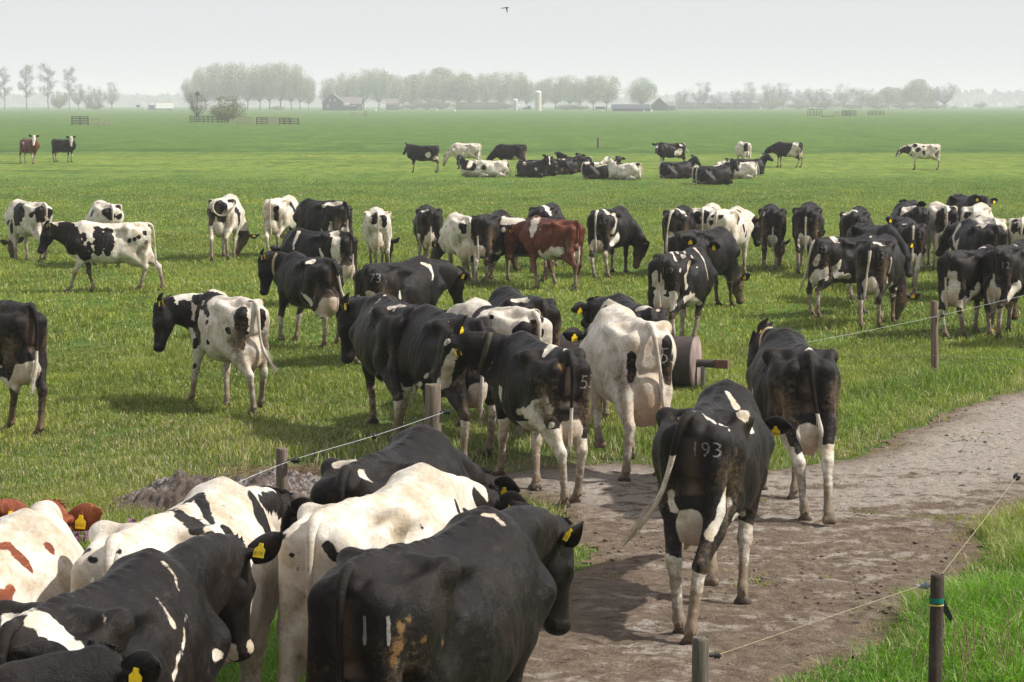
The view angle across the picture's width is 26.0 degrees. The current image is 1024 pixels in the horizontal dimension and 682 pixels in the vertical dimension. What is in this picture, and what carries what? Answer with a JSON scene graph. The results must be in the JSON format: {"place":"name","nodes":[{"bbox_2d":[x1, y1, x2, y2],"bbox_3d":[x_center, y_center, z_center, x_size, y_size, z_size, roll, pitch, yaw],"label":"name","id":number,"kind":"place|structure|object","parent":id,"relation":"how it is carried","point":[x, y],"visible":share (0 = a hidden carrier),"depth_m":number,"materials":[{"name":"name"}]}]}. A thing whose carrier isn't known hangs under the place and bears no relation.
{"place":"outdoors","nodes":[
{"label":"outdoors","id":0,"kind":"place"},
{"bbox_2d":[322,94,343,110],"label":"barn","id":1,"kind":"structure","parent":0,"point":[333,102],"depth_m":1143.54,"materials":[{"name":"tile"}]},
{"bbox_2d":[341,97,362,110],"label":"barn","id":2,"kind":"structure","parent":0,"point":[352,103],"depth_m":1146.84,"materials":[{"name":"tile"}]},
{"bbox_2d":[0,105,1023,681],"bbox_3d":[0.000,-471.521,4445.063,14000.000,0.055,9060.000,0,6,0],"label":"meadow","id":3,"kind":"structure","parent":0,"point":[174,143],"depth_m":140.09,"materials":[{"name":"green plant"}]},
{"bbox_2d":[0,300,47,438],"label":"cow","id":4,"kind":"object","parent":3,"relation":"on","point":[23,343],"visible":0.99,"depth_m":23.29},
{"bbox_2d":[0,199,52,262],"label":"cow","id":5,"kind":"object","parent":3,"relation":"on","point":[25,220],"visible":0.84,"depth_m":49.41},
{"bbox_2d":[19,134,39,163],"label":"cow","id":6,"kind":"object","parent":3,"relation":"on","point":[32,146],"visible":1,"depth_m":130.12},
{"bbox_2d":[36,62,59,109],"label":"slender tree","id":7,"kind":"object","parent":3,"relation":"on","point":[49,72],"visible":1,"depth_m":1241.03,"materials":[{"name":"green plant"}]},
{"bbox_2d":[0,498,102,602],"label":"cow","id":8,"kind":"object","parent":3,"relation":"on","point":[41,550],"visible":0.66,"depth_m":10.91},
{"bbox_2d":[51,136,75,161],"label":"cow","id":9,"kind":"object","parent":3,"relation":"on","point":[67,146],"visible":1,"depth_m":133.50},
{"bbox_2d":[37,220,164,292],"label":"cow","id":10,"kind":"object","parent":3,"relation":"on","point":[86,243],"visible":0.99,"depth_m":41.14},
{"bbox_2d":[85,200,123,268],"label":"cow","id":11,"kind":"object","parent":3,"relation":"on","point":[101,211],"visible":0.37,"depth_m":47.25},
{"bbox_2d":[179,76,201,104],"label":"poplar tree","id":12,"kind":"object","parent":3,"relation":"on","point":[186,89],"visible":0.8,"depth_m":1230.62,"materials":[{"name":"green plant"}]},
{"bbox_2d":[191,65,222,108],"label":"poplar tree","id":13,"kind":"object","parent":3,"relation":"on","point":[207,92],"visible":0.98,"depth_m":1241.56,"materials":[{"name":"green plant"}]},
{"bbox_2d":[101,459,321,516],"bbox_3d":[-2.300,1.252,19.824,2.800,0.360,2.126,0,6,0],"label":"soil heap","id":14,"kind":"object","parent":3,"relation":"on","point":[174,489],"visible":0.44,"depth_m":19.43,"materials":[{"name":"soil"}]},
{"bbox_2d":[152,289,277,415],"bbox_3d":[-3.435,0.112,25.566,0.984,1.352,1.772,-3,7,-29],"label":"cow","id":15,"kind":"object","parent":3,"relation":"on","point":[224,328],"visible":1,"depth_m":25.33},
{"bbox_2d":[205,61,232,106],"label":"poplar tree","id":16,"kind":"object","parent":3,"relation":"on","point":[215,68],"visible":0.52,"depth_m":1252.08,"materials":[{"name":"green plant"}]},
{"bbox_2d":[207,96,246,122],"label":"bush","id":17,"kind":"object","parent":3,"relation":"on","point":[228,114],"visible":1,"depth_m":409.22,"materials":[{"name":"green plant"}]},
{"bbox_2d":[207,194,259,261],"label":"cow","id":18,"kind":"object","parent":3,"relation":"on","point":[226,215],"visible":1,"depth_m":49.46},
{"bbox_2d":[216,62,252,108],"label":"poplar tree","id":19,"kind":"object","parent":3,"relation":"on","point":[231,88],"visible":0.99,"depth_m":1229.57,"materials":[{"name":"green plant"}]},
{"bbox_2d":[233,62,260,109],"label":"poplar tree","id":20,"kind":"object","parent":3,"relation":"on","point":[251,89],"visible":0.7,"depth_m":1242.30,"materials":[{"name":"green plant"}]},
{"bbox_2d":[253,62,282,109],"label":"poplar tree","id":21,"kind":"object","parent":3,"relation":"on","point":[270,86],"visible":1,"depth_m":1229.55,"materials":[{"name":"green plant"}]},
{"bbox_2d":[264,60,293,106],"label":"poplar tree","id":22,"kind":"object","parent":3,"relation":"on","point":[285,92],"visible":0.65,"depth_m":1241.17,"materials":[{"name":"green plant"}]},
{"bbox_2d":[262,195,297,251],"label":"cow","id":23,"kind":"object","parent":3,"relation":"on","point":[278,213],"visible":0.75,"depth_m":50.73},
{"bbox_2d":[276,447,300,615],"bbox_3d":[-1.476,1.371,14.724,0.171,1.344,0.081,1,6,7],"label":"fence post","id":24,"kind":"object","parent":3,"relation":"on","point":[281,469],"visible":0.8,"depth_m":14.64,"materials":[{"name":"brown wood"}]},
{"bbox_2d":[257,248,344,347],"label":"cow","id":25,"kind":"object","parent":3,"relation":"on","point":[302,282],"visible":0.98,"depth_m":31.95},
{"bbox_2d":[287,65,314,109],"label":"poplar tree","id":26,"kind":"object","parent":3,"relation":"on","point":[296,83],"visible":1,"depth_m":1230.47,"materials":[{"name":"green plant"}]},
{"bbox_2d":[270,227,357,290],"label":"cow","id":27,"kind":"object","parent":3,"relation":"on","point":[340,247],"visible":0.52,"depth_m":38.29},
{"bbox_2d":[288,198,352,233],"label":"cow","id":28,"kind":"object","parent":3,"relation":"on","point":[309,214],"visible":0.59,"depth_m":48.59},
{"bbox_2d":[317,77,344,101],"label":"poplar tree","id":29,"kind":"object","parent":3,"relation":"on","point":[326,93],"visible":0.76,"depth_m":1279.99,"materials":[{"name":"green plant"}]},
{"bbox_2d":[333,72,362,97],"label":"poplar tree","id":30,"kind":"object","parent":3,"relation":"on","point":[348,90],"visible":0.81,"depth_m":1293.23,"materials":[{"name":"green plant"}]},
{"bbox_2d":[363,68,395,109],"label":"poplar tree","id":31,"kind":"object","parent":3,"relation":"on","point":[377,93],"visible":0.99,"depth_m":1279.15,"materials":[{"name":"green plant"}]},
{"bbox_2d":[337,292,424,442],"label":"cow","id":32,"kind":"object","parent":3,"relation":"on","point":[374,350],"visible":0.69,"depth_m":23.14},
{"bbox_2d":[362,207,399,262],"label":"cow","id":33,"kind":"object","parent":3,"relation":"on","point":[376,230],"visible":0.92,"depth_m":45.84},
{"bbox_2d":[380,73,405,101],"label":"poplar tree","id":34,"kind":"object","parent":3,"relation":"on","point":[396,87],"visible":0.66,"depth_m":1292.64,"materials":[{"name":"green plant"}]},
{"bbox_2d":[354,255,468,364],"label":"cow","id":35,"kind":"object","parent":3,"relation":"on","point":[419,280],"visible":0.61,"depth_m":29.97},
{"bbox_2d":[310,424,519,504],"bbox_3d":[-0.575,1.283,13.870,0.743,1.511,2.713,2,7,22],"label":"cow","id":36,"kind":"object","parent":3,"relation":"on","point":[340,480],"visible":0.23,"depth_m":13.30},
{"bbox_2d":[403,73,426,109],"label":"broadleaf tree","id":37,"kind":"object","parent":3,"relation":"on","point":[417,87],"visible":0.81,"depth_m":1318.71,"materials":[{"name":"green plant"}]},
{"bbox_2d":[403,143,438,172],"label":"cow","id":38,"kind":"object","parent":3,"relation":"on","point":[422,153],"visible":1,"depth_m":113.52},
{"bbox_2d":[411,69,443,109],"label":"broadleaf tree","id":39,"kind":"object","parent":3,"relation":"on","point":[433,88],"visible":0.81,"depth_m":1331.94,"materials":[{"name":"green plant"}]},
{"bbox_2d":[413,204,442,256],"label":"cow","id":40,"kind":"object","parent":3,"relation":"on","point":[427,223],"visible":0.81,"depth_m":46.92},
{"bbox_2d":[373,304,495,456],"bbox_3d":[-0.733,0.386,22.389,0.707,1.483,2.312,-3,7,-25],"label":"cow","id":41,"kind":"object","parent":3,"relation":"on","point":[428,328],"visible":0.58,"depth_m":21.82},
{"bbox_2d":[425,383,450,430],"bbox_3d":[-0.582,1.038,17.507,0.207,1.414,0.129,0,6,0],"label":"fence post","id":42,"kind":"object","parent":3,"relation":"on","point":[432,399],"visible":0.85,"depth_m":17.40,"materials":[{"name":"brown wood"}]},
{"bbox_2d":[429,212,478,285],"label":"cow","id":43,"kind":"object","parent":3,"relation":"on","point":[455,237],"visible":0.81,"depth_m":42.89},
{"bbox_2d":[440,70,475,109],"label":"broadleaf tree","id":44,"kind":"object","parent":3,"relation":"on","point":[460,88],"visible":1,"depth_m":1317.84,"materials":[{"name":"green plant"}]},
{"bbox_2d":[443,142,481,168],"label":"cow","id":45,"kind":"object","parent":3,"relation":"on","point":[471,150],"visible":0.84,"depth_m":119.51},
{"bbox_2d":[455,152,492,176],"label":"cow","id":46,"kind":"object","parent":3,"relation":"on","point":[462,161],"visible":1,"depth_m":106.43},
{"bbox_2d":[472,73,500,109],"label":"poplar tree","id":47,"kind":"object","parent":3,"relation":"on","point":[485,93],"visible":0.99,"depth_m":1319.86,"materials":[{"name":"green plant"}]},
{"bbox_2d":[466,160,510,176],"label":"cow","id":48,"kind":"object","parent":3,"relation":"on","point":[498,168],"visible":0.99,"depth_m":106.14},
{"bbox_2d":[470,209,519,283],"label":"cow","id":49,"kind":"object","parent":3,"relation":"on","point":[486,233],"visible":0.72,"depth_m":42.67},
{"bbox_2d":[443,297,552,442],"bbox_3d":[-0.324,0.252,23.873,0.668,1.430,2.475,-3,7,-30],"label":"cow","id":50,"kind":"object","parent":3,"relation":"on","point":[509,320],"visible":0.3,"depth_m":22.94},
{"bbox_2d":[487,70,516,109],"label":"poplar tree","id":51,"kind":"object","parent":3,"relation":"on","point":[504,92],"visible":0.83,"depth_m":1332.36,"materials":[{"name":"green plant"}]},
{"bbox_2d":[486,144,526,160],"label":"cow","id":52,"kind":"object","parent":3,"relation":"on","point":[509,152],"visible":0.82,"depth_m":116.12},
{"bbox_2d":[0,86,1023,105],"bbox_3d":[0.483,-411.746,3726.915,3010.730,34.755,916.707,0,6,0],"label":"distant woodland","id":53,"kind":"object","parent":3,"relation":"on","point":[995,97],"visible":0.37,"depth_m":3381.81,"materials":[{"name":"grey plant"}]},
{"bbox_2d":[480,214,562,283],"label":"cow","id":54,"kind":"object","parent":3,"relation":"on","point":[507,222],"visible":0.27,"depth_m":43.12},
{"bbox_2d":[488,285,561,346],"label":"cow","id":55,"kind":"object","parent":3,"relation":"on","point":[507,296],"visible":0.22,"depth_m":24.45},
{"bbox_2d":[517,76,534,109],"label":"poplar tree","id":56,"kind":"object","parent":3,"relation":"on","point":[526,93],"visible":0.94,"depth_m":1320.06,"materials":[{"name":"green plant"}]},
{"bbox_2d":[515,154,552,177],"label":"cow","id":57,"kind":"object","parent":3,"relation":"on","point":[535,169],"visible":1,"depth_m":105.55},
{"bbox_2d":[530,78,554,109],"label":"poplar tree","id":58,"kind":"object","parent":3,"relation":"on","point":[547,92],"visible":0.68,"depth_m":1290.05,"materials":[{"name":"green plant"}]},
{"bbox_2d":[504,215,584,291],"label":"cow","id":59,"kind":"object","parent":3,"relation":"on","point":[547,240],"visible":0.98,"depth_m":41.90},
{"bbox_2d":[527,202,565,272],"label":"cow","id":60,"kind":"object","parent":3,"relation":"on","point":[550,210],"visible":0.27,"depth_m":46.14},
{"bbox_2d":[540,75,571,109],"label":"poplar tree","id":61,"kind":"object","parent":3,"relation":"on","point":[558,95],"visible":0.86,"depth_m":1303.81,"materials":[{"name":"green plant"}]},
{"bbox_2d":[579,75,607,109],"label":"poplar tree","id":62,"kind":"object","parent":3,"relation":"on","point":[592,93],"visible":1,"depth_m":1230.96,"materials":[{"name":"green plant"}]},
{"bbox_2d":[581,156,625,178],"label":"cow","id":63,"kind":"object","parent":3,"relation":"on","point":[592,170],"visible":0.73,"depth_m":103.60},
{"bbox_2d":[595,73,621,109],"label":"poplar tree","id":64,"kind":"object","parent":3,"relation":"on","point":[610,94],"visible":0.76,"depth_m":1244.02,"materials":[{"name":"green plant"}]},
{"bbox_2d":[587,205,649,278],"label":"cow","id":65,"kind":"object","parent":3,"relation":"on","point":[610,230],"visible":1,"depth_m":44.61},
{"bbox_2d":[571,293,668,420],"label":"cow","id":66,"kind":"object","parent":3,"relation":"on","point":[591,308],"visible":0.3,"depth_m":24.32},
{"bbox_2d":[599,156,643,179],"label":"cow","id":67,"kind":"object","parent":3,"relation":"on","point":[624,171],"visible":0.99,"depth_m":102.39},
{"bbox_2d":[623,78,657,103],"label":"broadleaf tree","id":68,"kind":"object","parent":3,"relation":"on","point":[640,96],"visible":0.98,"depth_m":1239.60,"materials":[{"name":"green plant"}]},
{"bbox_2d":[560,333,728,388],"bbox_3d":[1.362,0.244,27.599,2.694,0.658,0.658,2,6,17],"label":"field roller","id":69,"kind":"object","parent":3,"relation":"on","point":[690,365],"visible":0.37,"depth_m":27.19,"materials":[{"name":"metal"}]},
{"bbox_2d":[652,142,688,168],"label":"cow","id":70,"kind":"object","parent":3,"relation":"on","point":[663,150],"visible":0.94,"depth_m":120.22},
{"bbox_2d":[662,205,696,253],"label":"cow","id":71,"kind":"object","parent":3,"relation":"on","point":[678,218],"visible":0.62,"depth_m":44.64},
{"bbox_2d":[659,155,700,178],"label":"cow","id":72,"kind":"object","parent":3,"relation":"on","point":[677,170],"visible":0.98,"depth_m":103.88},
{"bbox_2d":[647,235,720,336],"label":"cow","id":73,"kind":"object","parent":3,"relation":"on","point":[680,281],"visible":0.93,"depth_m":31.68},
{"bbox_2d":[692,635,720,681],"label":"fence post","id":74,"kind":"object","parent":3,"relation":"on","point":[701,655],"visible":1,"depth_m":10.23,"materials":[{"name":"brown wood"}]},
{"bbox_2d":[692,202,720,229],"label":"cow","id":75,"kind":"object","parent":3,"relation":"on","point":[701,215],"visible":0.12,"depth_m":45.55},
{"bbox_2d":[668,226,749,313],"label":"cow","id":76,"kind":"object","parent":3,"relation":"on","point":[724,258],"visible":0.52,"depth_m":37.74},
{"bbox_2d":[696,158,739,184],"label":"cow","id":77,"kind":"object","parent":3,"relation":"on","point":[708,175],"visible":0.98,"depth_m":96.00},
{"bbox_2d":[676,98,759,108],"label":"hedge","id":78,"kind":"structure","parent":3,"relation":"on","point":[724,100],"depth_m":1471.95,"materials":[{"name":"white plant"}]},
{"bbox_2d":[706,206,761,277],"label":"cow","id":79,"kind":"object","parent":3,"relation":"on","point":[741,224],"visible":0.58,"depth_m":44.91},
{"bbox_2d":[713,160,758,178],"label":"cow","id":80,"kind":"object","parent":3,"relation":"on","point":[747,170],"visible":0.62,"depth_m":103.83},
{"bbox_2d":[758,203,790,271],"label":"cow","id":81,"kind":"object","parent":3,"relation":"on","point":[773,226],"visible":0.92,"depth_m":46.24},
{"bbox_2d":[764,141,802,167],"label":"cow","id":82,"kind":"object","parent":3,"relation":"on","point":[780,149],"visible":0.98,"depth_m":122.37},
{"bbox_2d":[792,201,824,273],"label":"cow","id":83,"kind":"object","parent":3,"relation":"on","point":[808,221],"visible":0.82,"depth_m":45.69},
{"bbox_2d":[798,233,900,318],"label":"cow","id":84,"kind":"object","parent":3,"relation":"on","point":[830,261],"visible":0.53,"depth_m":36.23},
{"bbox_2d":[839,205,872,237],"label":"cow","id":85,"kind":"object","parent":3,"relation":"on","point":[854,216],"visible":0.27,"depth_m":44.14},
{"bbox_2d":[846,222,914,304],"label":"cow","id":86,"kind":"object","parent":3,"relation":"on","point":[857,229],"visible":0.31,"depth_m":38.56},
{"bbox_2d":[854,233,920,330],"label":"cow","id":87,"kind":"object","parent":3,"relation":"on","point":[879,261],"visible":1,"depth_m":34.47},
{"bbox_2d":[886,216,926,292],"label":"cow","id":88,"kind":"object","parent":3,"relation":"on","point":[909,229],"visible":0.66,"depth_m":40.89},
{"bbox_2d":[887,199,928,272],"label":"cow","id":89,"kind":"object","parent":3,"relation":"on","point":[916,211],"visible":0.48,"depth_m":46.23},
{"bbox_2d":[901,78,931,108],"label":"broadleaf tree","id":90,"kind":"object","parent":3,"relation":"on","point":[917,92],"visible":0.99,"depth_m":1487.70,"materials":[{"name":"green plant"}]},
{"bbox_2d":[895,143,940,169],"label":"cow","id":91,"kind":"object","parent":3,"relation":"on","point":[914,151],"visible":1,"depth_m":117.74},
{"bbox_2d":[915,573,952,681],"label":"fence post","id":92,"kind":"object","parent":3,"relation":"on","point":[938,606],"visible":1,"depth_m":11.60,"materials":[{"name":"brown wood"}]},
{"bbox_2d":[930,300,944,373],"bbox_3d":[5.467,0.022,28.552,0.190,1.089,0.110,3,7,25],"label":"fence post","id":93,"kind":"object","parent":3,"relation":"on","point":[934,331],"visible":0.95,"depth_m":28.51,"materials":[{"name":"brown wood"}]},
{"bbox_2d":[926,201,957,270],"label":"cow","id":94,"kind":"object","parent":3,"relation":"on","point":[940,214],"visible":0.62,"depth_m":46.53},
{"bbox_2d":[928,82,959,108],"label":"bare tree","id":95,"kind":"object","parent":3,"relation":"on","point":[946,94],"visible":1,"depth_m":1489.57,"materials":[{"name":"grey plant"}]},
{"bbox_2d":[935,218,1007,301],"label":"cow","id":96,"kind":"object","parent":3,"relation":"on","point":[967,234],"visible":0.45,"depth_m":39.59},
{"bbox_2d":[946,193,997,250],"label":"cow","id":97,"kind":"object","parent":3,"relation":"on","point":[959,201],"visible":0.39,"depth_m":51.36},
{"bbox_2d":[960,202,992,220],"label":"cow","id":98,"kind":"object","parent":3,"relation":"on","point":[969,212],"visible":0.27,"depth_m":46.20},
{"bbox_2d":[937,244,1018,339],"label":"cow","id":99,"kind":"object","parent":3,"relation":"on","point":[960,277],"visible":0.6,"depth_m":33.05},
{"bbox_2d":[954,595,1023,681],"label":"dry stem","id":100,"kind":"object","parent":3,"relation":"on","point":[967,638],"visible":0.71,"depth_m":13.46,"materials":[{"name":"green plant"}]},
{"bbox_2d":[971,212,1007,232],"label":"cow","id":101,"kind":"object","parent":3,"relation":"on","point":[981,218],"visible":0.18,"depth_m":41.82},
{"bbox_2d":[981,238,1023,338],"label":"cow","id":102,"kind":"object","parent":3,"relation":"on","point":[1002,266],"visible":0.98,"depth_m":33.07},
{"bbox_2d":[1008,215,1023,244],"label":"cow","id":103,"kind":"object","parent":3,"relation":"on","point":[1016,229],"visible":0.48,"depth_m":41.51},
{"bbox_2d":[0,0,1023,104],"label":"sky","id":104,"kind":"structure","parent":0,"point":[143,47],"materials":[{"name":"white"}]},
{"bbox_2d":[494,390,1023,681],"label":"dirt track","id":105,"kind":"structure","parent":0,"point":[623,633],"depth_m":17.17,"materials":[{"name":"brown soil"}]},
{"bbox_2d":[0,638,161,681],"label":"cow","id":106,"kind":"object","parent":105,"relation":"on","point":[51,661],"visible":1,"depth_m":8.09},
{"bbox_2d":[0,531,283,681],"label":"cow","id":107,"kind":"object","parent":105,"relation":"on","point":[180,611],"visible":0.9,"depth_m":9.83},
{"bbox_2d":[70,476,313,681],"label":"cow","id":108,"kind":"object","parent":105,"relation":"on","point":[227,505],"visible":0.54,"depth_m":11.33},
{"bbox_2d":[276,462,527,681],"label":"cow","id":109,"kind":"object","parent":105,"relation":"on","point":[417,501],"visible":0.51,"depth_m":11.38},
{"bbox_2d":[305,499,584,681],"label":"cow","id":110,"kind":"object","parent":105,"relation":"on","point":[479,594],"visible":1,"depth_m":10.36},
{"bbox_2d":[437,315,591,508],"bbox_3d":[0.056,0.597,20.061,1.001,1.559,2.091,-2,6,-19],"label":"cow","id":111,"kind":"object","parent":105,"relation":"on","point":[539,389],"visible":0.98,"depth_m":19.53},
{"bbox_2d":[562,303,675,481],"bbox_3d":[1.036,0.419,21.770,0.741,1.549,2.767,-1,6,-11],"label":"cow","id":112,"kind":"object","parent":105,"relation":"on","point":[630,357],"visible":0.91,"depth_m":20.63},
{"bbox_2d":[618,379,792,645],"bbox_3d":[1.483,1.070,15.662,0.765,1.552,3.044,2,6,20],"label":"cow","id":113,"kind":"object","parent":105,"relation":"on","point":[713,449],"visible":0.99,"depth_m":14.58},
{"bbox_2d":[529,391,1022,680],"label":"mud clods","id":114,"kind":"object","parent":105,"relation":"on","point":[821,578],"visible":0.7,"depth_m":17.07,"materials":[{"name":"brown soil"}]},
{"bbox_2d":[746,318,840,524],"bbox_3d":[2.450,0.658,19.529,0.703,1.550,2.786,0,6,-2],"label":"cow","id":115,"kind":"object","parent":105,"relation":"on","point":[793,378],"visible":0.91,"depth_m":18.55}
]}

